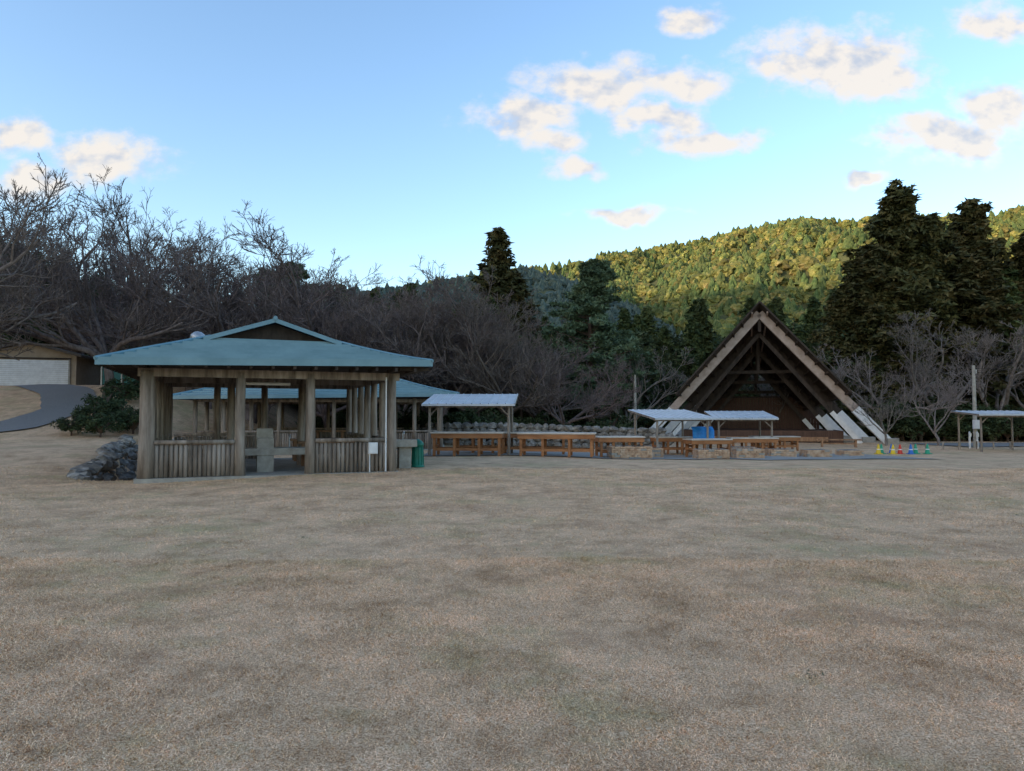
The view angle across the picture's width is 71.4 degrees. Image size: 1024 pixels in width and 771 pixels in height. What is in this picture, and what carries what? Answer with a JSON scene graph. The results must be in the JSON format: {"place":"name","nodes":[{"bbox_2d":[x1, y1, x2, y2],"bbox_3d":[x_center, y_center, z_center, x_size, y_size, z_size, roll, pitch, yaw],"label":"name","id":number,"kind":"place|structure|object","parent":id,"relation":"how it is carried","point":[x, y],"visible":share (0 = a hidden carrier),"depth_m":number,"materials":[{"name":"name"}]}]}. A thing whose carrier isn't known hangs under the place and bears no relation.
{"place":"outdoors","nodes":[
{"label":"outdoors","id":0,"kind":"place"},
{"bbox_2d":[0,384,96,431],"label":"driveway","id":1,"kind":"structure","parent":0,"point":[59,400],"depth_m":36.48,"materials":[{"name":"asphalt"}]},
{"bbox_2d":[0,385,1023,770],"bbox_3d":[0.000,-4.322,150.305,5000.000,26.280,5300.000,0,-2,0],"label":"ground","id":2,"kind":"structure","parent":0,"point":[22,451],"depth_m":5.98,"materials":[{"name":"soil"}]},
{"bbox_2d":[0,193,83,307],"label":"bare cherry tree","id":3,"kind":"object","parent":2,"relation":"on","point":[4,282],"visible":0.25,"depth_m":47.12,"materials":[{"name":"brown plant"}]},
{"bbox_2d":[0,153,90,360],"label":"bare cherry tree","id":4,"kind":"object","parent":2,"relation":"on","point":[10,310],"visible":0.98,"depth_m":33.44,"materials":[{"name":"brown plant"}]},
{"bbox_2d":[0,340,99,385],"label":"garage","id":5,"kind":"structure","parent":2,"relation":"on","point":[45,365],"depth_m":45.59,"materials":[{"name":"white paint"}]},
{"bbox_2d":[49,413,87,435],"bbox_3d":[-18.920,1.873,30.566,2.048,1.397,1.316,-2,-3,35],"label":"shrub","id":6,"kind":"object","parent":2,"relation":"on","point":[64,424],"visible":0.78,"depth_m":30.29,"materials":[{"name":"green plant"}]},
{"bbox_2d":[0,165,174,354],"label":"bare cherry tree","id":7,"kind":"object","parent":2,"relation":"on","point":[117,218],"visible":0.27,"depth_m":51.81,"materials":[{"name":"brown plant"}]},
{"bbox_2d":[70,401,116,424],"bbox_3d":[-18.722,1.608,31.965,2.480,1.909,1.689,0,-2,11],"label":"shrub","id":8,"kind":"object","parent":2,"relation":"on","point":[86,411],"visible":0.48,"depth_m":31.68,"materials":[{"name":"green plant"}]},
{"bbox_2d":[69,411,126,436],"bbox_3d":[-17.579,1.866,30.514,1.490,1.684,2.188,-2,-3,32],"label":"shrub","id":9,"kind":"object","parent":2,"relation":"on","point":[100,426],"visible":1,"depth_m":30.29,"materials":[{"name":"green plant"}]},
{"bbox_2d":[80,389,128,414],"bbox_3d":[-19.510,1.210,34.018,3.150,2.149,2.024,-6,-7,70],"label":"shrub","id":10,"kind":"object","parent":2,"relation":"on","point":[93,401],"visible":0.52,"depth_m":33.70,"materials":[{"name":"green plant"}]},
{"bbox_2d":[100,367,134,384],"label":"storage shed","id":11,"kind":"structure","parent":2,"relation":"on","point":[118,376],"depth_m":46.98,"materials":[{"name":"metal"}]},
{"bbox_2d":[97,400,138,422],"bbox_3d":[-17.935,1.602,32.952,1.822,1.934,2.835,-6,-6,68],"label":"shrub","id":12,"kind":"object","parent":2,"relation":"on","point":[122,405],"visible":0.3,"depth_m":33.04,"materials":[{"name":"green plant"}]},
{"bbox_2d":[99,375,139,399],"bbox_3d":[-20.180,0.472,36.923,1.987,2.245,2.917,0,-2,1],"label":"shrub","id":13,"kind":"object","parent":2,"relation":"on","point":[131,390],"visible":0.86,"depth_m":36.74,"materials":[{"name":"green plant"}]},
{"bbox_2d":[0,187,243,397],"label":"bare cherry tree","id":14,"kind":"object","parent":2,"relation":"on","point":[87,348],"visible":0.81,"depth_m":37.69,"materials":[{"name":"brown plant"}]},
{"bbox_2d":[108,407,138,433],"bbox_3d":[-17.020,1.794,32.024,1.590,1.796,2.334,0,-2,-2],"label":"shrub","id":15,"kind":"object","parent":2,"relation":"on","point":[132,423],"visible":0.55,"depth_m":31.51,"materials":[{"name":"green plant"}]},
{"bbox_2d":[66,434,181,480],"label":"ditch rocks","id":16,"kind":"object","parent":2,"relation":"on","point":[101,465],"visible":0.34,"depth_m":22.46,"materials":[{"name":"stone"}]},
{"bbox_2d":[0,218,283,347],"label":"bare cherry tree","id":17,"kind":"object","parent":2,"relation":"on","point":[107,274],"visible":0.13,"depth_m":49.75,"materials":[{"name":"brown plant"}]},
{"bbox_2d":[103,307,211,349],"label":"bare cherry tree","id":18,"kind":"object","parent":2,"relation":"on","point":[152,341],"visible":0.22,"depth_m":38.44,"materials":[{"name":"brown plant"}]},
{"bbox_2d":[107,279,277,408],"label":"bare cherry tree","id":19,"kind":"object","parent":2,"relation":"on","point":[204,329],"visible":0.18,"depth_m":40.03,"materials":[{"name":"brown plant"}]},
{"bbox_2d":[93,207,305,338],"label":"bare cherry tree","id":20,"kind":"object","parent":2,"relation":"on","point":[179,228],"visible":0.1,"depth_m":47.57,"materials":[{"name":"brown plant"}]},
{"bbox_2d":[25,200,379,423],"bbox_3d":[-17.235,-3.723,44.596,15.336,12.666,20.425,-1,-3,22],"label":"bare cherry tree","id":21,"kind":"object","parent":2,"relation":"on","point":[217,319],"visible":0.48,"depth_m":39.18,"materials":[{"name":"brown plant"}]},
{"bbox_2d":[95,220,309,390],"bbox_3d":[-19.327,-4.750,42.167,11.190,11.309,11.733,-2,-3,38],"label":"bare cherry tree","id":22,"kind":"object","parent":2,"relation":"on","point":[232,289],"visible":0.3,"depth_m":42.19,"materials":[{"name":"brown plant"}]},
{"bbox_2d":[111,232,338,338],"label":"bare cherry tree","id":23,"kind":"object","parent":2,"relation":"on","point":[168,286],"visible":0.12,"depth_m":44.27,"materials":[{"name":"brown plant"}]},
{"bbox_2d":[93,316,433,483],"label":"picnic pavilion","id":24,"kind":"structure","parent":2,"relation":"on","point":[274,352],"depth_m":18.46,"materials":[{"name":"wood"}]},
{"bbox_2d":[245,428,304,471],"bbox_3d":[-6.379,1.751,19.292,1.960,1.170,0.750,1,-3,-22],"label":"concrete sink","id":25,"kind":"object","parent":24,"relation":"in","point":[264,451],"visible":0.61,"depth_m":18.90,"materials":[{"name":"concrete"}]},
{"bbox_2d":[368,377,386,471],"bbox_3d":[-3.570,1.040,18.907,0.480,2.520,0.132,1,-3,-22],"label":"electrical box","id":26,"kind":"object","parent":24,"relation":"attached to","point":[372,447],"visible":1,"depth_m":18.92,"materials":[{"name":"white paint"}]},
{"bbox_2d":[189,269,356,427],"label":"bare cherry tree","id":27,"kind":"object","parent":2,"relation":"on","point":[271,312],"visible":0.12,"depth_m":40.88,"materials":[{"name":"brown plant"}]},
{"bbox_2d":[255,260,310,404],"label":"pine tree","id":28,"kind":"object","parent":2,"relation":"on","point":[305,273],"visible":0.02,"depth_m":57.13,"materials":[{"name":"plant"}]},
{"bbox_2d":[173,379,459,449],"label":"pavilion","id":29,"kind":"structure","parent":2,"relation":"on","point":[412,393],"depth_m":32.02,"materials":[{"name":"teal metal"}]},
{"bbox_2d":[233,276,414,429],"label":"bare cherry tree","id":30,"kind":"object","parent":2,"relation":"on","point":[322,409],"visible":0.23,"depth_m":39.66,"materials":[{"name":"brown plant"}]},
{"bbox_2d":[251,272,398,411],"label":"bare cherry tree","id":31,"kind":"object","parent":2,"relation":"on","point":[345,328],"visible":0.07,"depth_m":43.00,"materials":[{"name":"brown plant"}]},
{"bbox_2d":[306,283,356,336],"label":"pine tree","id":32,"kind":"object","parent":2,"relation":"on","point":[326,302],"visible":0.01,"depth_m":55.59,"materials":[{"name":"plant"}]},
{"bbox_2d":[215,214,463,416],"bbox_3d":[-12.626,-3.483,44.274,14.745,14.083,16.232,-1,-3,25],"label":"bare cherry tree","id":33,"kind":"object","parent":2,"relation":"on","point":[323,296],"visible":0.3,"depth_m":42.24,"materials":[{"name":"brown plant"}]},
{"bbox_2d":[245,247,510,408],"bbox_3d":[-9.752,-2.714,46.724,15.206,13.363,15.943,1,-3,-21],"label":"bare cherry tree","id":34,"kind":"object","parent":2,"relation":"on","point":[345,282],"visible":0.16,"depth_m":47.06,"materials":[{"name":"brown plant"}]},
{"bbox_2d":[335,268,462,409],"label":"bare cherry tree","id":35,"kind":"object","parent":2,"relation":"on","point":[374,331],"visible":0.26,"depth_m":40.75,"materials":[{"name":"brown plant"}]},
{"bbox_2d":[396,431,416,467],"bbox_3d":[-3.050,1.813,20.142,0.620,1.053,0.540,1,-3,-20],"label":"wash basin","id":36,"kind":"object","parent":2,"relation":"on","point":[403,446],"visible":0.8,"depth_m":19.98,"materials":[{"name":"concrete"}]},
{"bbox_2d":[325,272,494,416],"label":"bare cherry tree","id":37,"kind":"object","parent":2,"relation":"on","point":[419,339],"visible":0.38,"depth_m":41.08,"materials":[{"name":"brown plant"}]},
{"bbox_2d":[326,273,495,415],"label":"bare cherry tree","id":38,"kind":"object","parent":2,"relation":"on","point":[425,408],"visible":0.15,"depth_m":45.21,"materials":[{"name":"brown plant"}]},
{"bbox_2d":[411,439,424,466],"bbox_3d":[-2.720,1.947,20.537,0.400,0.800,0.400,0,-2,0],"label":"litter bin","id":39,"kind":"object","parent":2,"relation":"on","point":[417,459],"visible":0.85,"depth_m":20.41,"materials":[{"name":"green plastic"}]},
{"bbox_2d":[323,276,526,407],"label":"bare cherry tree","id":40,"kind":"object","parent":2,"relation":"on","point":[401,405],"visible":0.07,"depth_m":48.12,"materials":[{"name":"brown plant"}]},
{"bbox_2d":[324,255,560,418],"bbox_3d":[-4.647,-1.736,44.575,15.592,11.119,11.707,2,-3,-40],"label":"bare cherry tree","id":41,"kind":"object","parent":2,"relation":"on","point":[461,390],"visible":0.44,"depth_m":41.17,"materials":[{"name":"brown plant"}]},
{"bbox_2d":[372,268,575,412],"bbox_3d":[-1.924,-1.710,44.278,10.871,10.987,11.398,-1,-2,17],"label":"bare cherry tree","id":42,"kind":"object","parent":2,"relation":"on","point":[479,409],"visible":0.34,"depth_m":42.55,"materials":[{"name":"brown plant"}]},
{"bbox_2d":[395,276,566,411],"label":"bare cherry tree","id":43,"kind":"object","parent":2,"relation":"on","point":[468,392],"visible":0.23,"depth_m":48.56,"materials":[{"name":"brown plant"}]},
{"bbox_2d":[468,227,530,418],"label":"cedar tree","id":44,"kind":"object","parent":2,"relation":"on","point":[505,277],"visible":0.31,"depth_m":63.93,"materials":[{"name":"green plant"}]},
{"bbox_2d":[420,292,593,418],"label":"bare cherry tree","id":45,"kind":"object","parent":2,"relation":"on","point":[480,380],"visible":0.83,"depth_m":40.23,"materials":[{"name":"brown plant"}]},
{"bbox_2d":[514,271,558,419],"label":"cedar tree","id":46,"kind":"object","parent":2,"relation":"on","point":[527,293],"visible":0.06,"depth_m":65.77,"materials":[{"name":"green plant"}]},
{"bbox_2d":[469,323,612,420],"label":"bare cherry tree","id":47,"kind":"object","parent":2,"relation":"on","point":[531,411],"visible":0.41,"depth_m":43.53,"materials":[{"name":"brown plant"}]},
{"bbox_2d":[424,422,673,448],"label":"stone retaining wall","id":48,"kind":"structure","parent":2,"relation":"on","point":[647,433],"depth_m":37.96,"materials":[{"name":"stone"}]},
{"bbox_2d":[488,337,641,424],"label":"bare cherry tree","id":49,"kind":"object","parent":2,"relation":"on","point":[588,406],"visible":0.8,"depth_m":41.58,"materials":[{"name":"brown plant"}]},
{"bbox_2d":[536,257,654,423],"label":"pine tree","id":50,"kind":"object","parent":2,"relation":"on","point":[595,274],"visible":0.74,"depth_m":49.45,"materials":[{"name":"plant"}]},
{"bbox_2d":[578,329,662,420],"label":"pine tree","id":51,"kind":"object","parent":2,"relation":"on","point":[624,334],"visible":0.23,"depth_m":53.67,"materials":[{"name":"plant"}]},
{"bbox_2d":[575,345,694,422],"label":"bare tree","id":52,"kind":"object","parent":2,"relation":"on","point":[643,392],"visible":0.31,"depth_m":50.92,"materials":[{"name":"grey plant"}]},
{"bbox_2d":[634,375,636,433],"bbox_3d":[8.300,1.677,47.907,0.240,4.800,0.370,0,-2,0],"label":"utility pole","id":53,"kind":"object","parent":2,"relation":"on","point":[635,404],"visible":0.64,"depth_m":47.92,"materials":[{"name":"concrete"}]},
{"bbox_2d":[294,395,1023,442],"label":"hedge","id":54,"kind":"object","parent":2,"relation":"on","point":[914,426],"visible":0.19,"depth_m":49.58,"materials":[{"name":"plant"}]},
{"bbox_2d":[650,436,692,453],"bbox_3d":[7.700,2.856,34.111,2.000,0.800,0.988,0,-2,-4],"label":"work table","id":55,"kind":"object","parent":2,"relation":"on","point":[668,439],"visible":0.73,"depth_m":33.70,"materials":[{"name":"brown wood"}]},
{"bbox_2d":[424,449,929,459],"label":"gravel yard","id":56,"kind":"structure","parent":2,"relation":"on","point":[584,454],"depth_m":29.43,"materials":[{"name":"gravel"}]},
{"bbox_2d":[430,431,504,455],"bbox_3d":[-1.650,2.189,26.833,2.700,0.880,1.138,0,-2,4],"label":"work table","id":57,"kind":"object","parent":56,"relation":"on","point":[456,448],"visible":1,"depth_m":26.34,"materials":[{"name":"brown wood"}]},
{"bbox_2d":[421,393,517,454],"bbox_3d":[-1.587,1.543,28.354,3.560,2.550,2.910,0,-2,3],"label":"work shelter","id":58,"kind":"object","parent":56,"relation":"on","point":[438,401],"visible":0.91,"depth_m":27.61,"materials":[{"name":"metal"}]},
{"bbox_2d":[459,438,506,452],"bbox_3d":[-1.200,2.363,29.528,2.400,0.850,1.088,0,-2,0],"label":"work table","id":59,"kind":"object","parent":56,"relation":"on","point":[474,445],"visible":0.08,"depth_m":29.07,"materials":[{"name":"brown wood"}]},
{"bbox_2d":[503,432,564,453],"bbox_3d":[0.900,2.355,29.228,2.700,0.880,1.088,0,-2,5],"label":"work table","id":60,"kind":"object","parent":56,"relation":"on","point":[513,434],"visible":0.34,"depth_m":28.81,"materials":[{"name":"brown wood"}]},
{"bbox_2d":[517,432,595,456],"bbox_3d":[1.700,2.217,26.831,2.900,0.880,1.188,0,-2,9],"label":"work table","id":61,"kind":"object","parent":56,"relation":"on","point":[545,436],"visible":0.95,"depth_m":26.38,"materials":[{"name":"brown wood"}]},
{"bbox_2d":[594,436,644,456],"bbox_3d":[4.300,2.467,28.723,1.900,0.840,1.088,0,-2,-6],"label":"work table","id":62,"kind":"object","parent":56,"relation":"on","point":[614,439],"visible":0.59,"depth_m":28.26,"materials":[{"name":"brown wood"}]},
{"bbox_2d":[607,445,651,458],"bbox_3d":[4.598,2.609,27.936,1.601,0.503,0.961,0,-2,-4],"label":"brick stove","id":63,"kind":"object","parent":56,"relation":"on","point":[627,451],"visible":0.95,"depth_m":27.47,"materials":[{"name":"stone"}]},
{"bbox_2d":[651,447,663,457],"bbox_3d":[5.800,2.860,30.528,1.201,0.421,0.961,0,-2,0],"label":"brick stove","id":64,"kind":"object","parent":56,"relation":"on","point":[657,451],"visible":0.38,"depth_m":30.05,"materials":[{"name":"concrete"}]},
{"bbox_2d":[628,409,715,452],"bbox_3d":[7.437,2.231,33.393,3.010,2.283,3.110,1,-2,-14],"label":"work shelter","id":65,"kind":"object","parent":56,"relation":"on","point":[656,415],"visible":0.89,"depth_m":32.71,"materials":[{"name":"metal"}]},
{"bbox_2d":[691,427,713,437],"bbox_3d":[8.850,2.198,33.025,1.000,0.580,0.424,0,-2,0],"label":"blue tarp","id":66,"kind":"object","parent":65,"relation":"attached to","point":[699,432],"visible":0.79,"depth_m":32.91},
{"bbox_2d":[683,438,732,456],"bbox_3d":[8.600,2.744,31.314,1.900,0.800,0.988,0,-2,-10],"label":"work table","id":67,"kind":"object","parent":56,"relation":"on","point":[695,442],"visible":0.72,"depth_m":30.96,"materials":[{"name":"brown wood"}]},
{"bbox_2d":[693,448,729,458],"bbox_3d":[8.000,2.753,28.631,1.251,0.422,0.961,0,-2,0],"label":"brick stove","id":68,"kind":"object","parent":56,"relation":"on","point":[712,453],"visible":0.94,"depth_m":28.16,"materials":[{"name":"stone"}]},
{"bbox_2d":[730,446,755,455],"bbox_3d":[10.401,2.978,32.224,1.099,0.422,0.961,0,-2,0],"label":"brick stove","id":69,"kind":"object","parent":56,"relation":"on","point":[742,447],"visible":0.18,"depth_m":32.15,"materials":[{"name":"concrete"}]},
{"bbox_2d":[731,448,764,457],"bbox_3d":[9.900,2.844,29.928,1.149,0.422,0.960,0,-2,3],"label":"brick stove","id":70,"kind":"object","parent":56,"relation":"on","point":[748,453],"visible":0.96,"depth_m":29.46,"materials":[{"name":"stone"}]},
{"bbox_2d":[726,437,778,449],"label":"work table","id":71,"kind":"object","parent":56,"relation":"on","point":[758,440],"visible":0.69,"depth_m":33.07,"materials":[{"name":"brown wood"}]},
{"bbox_2d":[765,448,796,456],"bbox_3d":[11.998,3.006,31.924,1.176,0.340,0.996,0,-2,0],"label":"brick stove","id":72,"kind":"object","parent":56,"relation":"on","point":[781,452],"visible":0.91,"depth_m":31.46,"materials":[{"name":"brick"}]},
{"bbox_2d":[799,449,831,456],"bbox_3d":[13.601,3.030,31.922,1.100,0.340,0.961,0,-2,0],"label":"brick stove","id":73,"kind":"object","parent":56,"relation":"on","point":[816,453],"visible":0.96,"depth_m":31.45,"materials":[{"name":"stone"}]},
{"bbox_2d":[835,449,863,455],"bbox_3d":[15.600,3.095,32.920,0.901,0.258,0.961,0,-2,0],"label":"brick stove","id":74,"kind":"object","parent":56,"relation":"on","point":[848,452],"visible":1,"depth_m":32.45,"materials":[{"name":"brick"}]},
{"bbox_2d":[704,410,778,451],"bbox_3d":[11.435,2.347,35.722,3.010,2.209,3.110,0,-2,6],"label":"work shelter","id":75,"kind":"object","parent":2,"relation":"on","point":[750,415],"visible":0.77,"depth_m":34.93,"materials":[{"name":"metal"}]},
{"bbox_2d":[739,374,799,420],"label":"bare tree","id":76,"kind":"object","parent":2,"relation":"on","point":[762,379],"visible":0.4,"depth_m":56.55,"materials":[{"name":"grey plant"}]},
{"bbox_2d":[748,436,800,450],"bbox_3d":[13.600,3.002,36.908,2.400,0.750,0.888,0,-2,0],"label":"work table","id":77,"kind":"object","parent":2,"relation":"on","point":[784,439],"visible":0.72,"depth_m":36.53,"materials":[{"name":"brown wood"}]},
{"bbox_2d":[651,301,898,444],"bbox_3d":[17.929,-0.605,51.925,16.500,9.646,10.165,-1,-2,17],"label":"frame stage","id":78,"kind":"object","parent":2,"relation":"on","point":[768,342],"visible":0.81,"depth_m":50.24,"materials":[{"name":"brown wood"}]},
{"bbox_2d":[788,288,877,439],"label":"cedar tree","id":79,"kind":"object","parent":2,"relation":"on","point":[838,302],"visible":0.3,"depth_m":57.26,"materials":[{"name":"green plant"}]},
{"bbox_2d":[798,362,874,423],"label":"bare tree","id":80,"kind":"object","parent":2,"relation":"on","point":[851,397],"visible":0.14,"depth_m":53.34,"materials":[{"name":"grey plant"}]},
{"bbox_2d":[816,439,861,446],"bbox_3d":[19.000,3.349,41.397,2.400,0.465,0.350,-1,-2,15],"label":"bench","id":81,"kind":"object","parent":2,"relation":"on","point":[854,443],"visible":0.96,"depth_m":41.25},
{"bbox_2d":[848,386,919,445],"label":"bare tree","id":82,"kind":"object","parent":2,"relation":"on","point":[881,409],"visible":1,"depth_m":43.30,"materials":[{"name":"grey plant"}]},
{"bbox_2d":[816,241,960,440],"bbox_3d":[29.245,-3.285,57.318,12.105,16.647,13.809,0,-2,3],"label":"cedar tree","id":83,"kind":"object","parent":2,"relation":"on","point":[862,267],"visible":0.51,"depth_m":55.85,"materials":[{"name":"green plant"}]},
{"bbox_2d":[812,178,979,440],"bbox_3d":[31.996,-6.099,58.051,12.799,22.383,15.148,0,-2,0],"label":"cedar tree","id":84,"kind":"object","parent":2,"relation":"on","point":[892,225],"visible":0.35,"depth_m":56.99,"materials":[{"name":"green plant"}]},
{"bbox_2d":[834,290,960,440],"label":"cedar tree","id":85,"kind":"object","parent":2,"relation":"on","point":[887,298],"visible":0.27,"depth_m":55.22,"materials":[{"name":"green plant"}]},
{"bbox_2d":[812,342,985,439],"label":"bare tree","id":86,"kind":"object","parent":2,"relation":"on","point":[941,383],"visible":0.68,"depth_m":51.30,"materials":[{"name":"grey plant"}]},
{"bbox_2d":[923,444,932,453],"bbox_3d":[19.900,3.036,34.104,0.300,0.470,0.300,0,-2,0],"label":"traffic cone","id":87,"kind":"object","parent":2,"relation":"on","point":[927,450],"visible":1,"depth_m":34.04,"materials":[{"name":"green plastic"}]},
{"bbox_2d":[883,215,982,403],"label":"cedar tree","id":88,"kind":"object","parent":2,"relation":"on","point":[931,275],"visible":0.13,"depth_m":56.80,"materials":[{"name":"green plant"}]},
{"bbox_2d":[898,376,970,445],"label":"bare tree","id":89,"kind":"object","parent":2,"relation":"on","point":[953,403],"visible":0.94,"depth_m":43.63,"materials":[{"name":"grey plant"}]},
{"bbox_2d":[874,319,1023,440],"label":"bare tree","id":90,"kind":"object","parent":2,"relation":"on","point":[1005,393],"visible":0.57,"depth_m":50.89,"materials":[{"name":"grey plant"}]},
{"bbox_2d":[880,308,1023,440],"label":"bare tree","id":91,"kind":"object","parent":2,"relation":"on","point":[915,371],"visible":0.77,"depth_m":50.76,"materials":[{"name":"grey plant"}]},
{"bbox_2d":[915,212,998,437],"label":"cedar tree","id":92,"kind":"object","parent":2,"relation":"on","point":[959,256],"visible":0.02,"depth_m":59.14,"materials":[{"name":"green plant"}]},
{"bbox_2d":[925,441,1010,448],"bbox_3d":[29.999,3.360,39.596,15.185,0.569,0.078,0,-2,-7],"label":"post fence","id":93,"kind":"object","parent":2,"relation":"on","point":[976,445],"visible":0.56,"depth_m":39.02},
{"bbox_2d":[923,250,1023,438],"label":"cedar tree","id":94,"kind":"object","parent":2,"relation":"on","point":[980,301],"visible":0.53,"depth_m":55.16,"materials":[{"name":"green plant"}]},
{"bbox_2d":[972,365,979,447],"bbox_3d":[26.280,1.300,40.386,0.360,4.900,0.430,0,-2,0],"label":"utility pole","id":95,"kind":"object","parent":2,"relation":"on","point":[976,423],"visible":0.81,"depth_m":40.41,"materials":[{"name":"concrete"}]},
{"bbox_2d":[943,198,1023,378],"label":"cedar tree","id":96,"kind":"object","parent":2,"relation":"on","point":[970,222],"visible":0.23,"depth_m":59.99,"materials":[{"name":"green plant"}]},
{"bbox_2d":[950,410,1023,451],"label":"work shelter","id":97,"kind":"object","parent":2,"relation":"on","point":[995,413],"visible":0.91,"depth_m":37.09,"materials":[{"name":"metal"}]},
{"bbox_2d":[958,338,1023,407],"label":"bare tree","id":98,"kind":"object","parent":2,"relation":"on","point":[1015,397],"visible":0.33,"depth_m":52.49,"materials":[{"name":"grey plant"}]},
{"bbox_2d":[1003,229,1023,438],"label":"cedar tree","id":99,"kind":"object","parent":2,"relation":"on","point":[1018,248],"visible":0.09,"depth_m":58.60,"materials":[{"name":"green plant"}]},
{"bbox_2d":[0,0,1023,293],"label":"sky","id":100,"kind":"structure","parent":0,"point":[388,134],"materials":[{"name":"blue"}]},
{"bbox_2d":[417,274,610,333],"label":"hill","id":101,"kind":"structure","parent":0,"point":[544,292],"depth_m":430.89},
{"bbox_2d":[349,264,682,344],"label":"hill forest","id":102,"kind":"object","parent":101,"relation":"on","point":[540,281],"visible":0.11,"depth_m":458.87,"materials":[{"name":"plant"}]},
{"bbox_2d":[548,221,998,323],"bbox_3d":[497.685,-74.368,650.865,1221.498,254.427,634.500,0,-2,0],"label":"mountain","id":103,"kind":"structure","parent":0,"point":[788,276],"depth_m":593.32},
{"bbox_2d":[427,204,1023,339],"bbox_3d":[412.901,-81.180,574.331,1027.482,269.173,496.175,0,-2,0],"label":"mountain forest","id":104,"kind":"object","parent":103,"relation":"on","point":[683,282],"visible":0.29,"depth_m":582.21,"materials":[{"name":"plant"}]},
{"bbox_2d":[912,442,1023,446],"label":"road","id":105,"kind":"structure","parent":0,"point":[991,444],"depth_m":44.19,"materials":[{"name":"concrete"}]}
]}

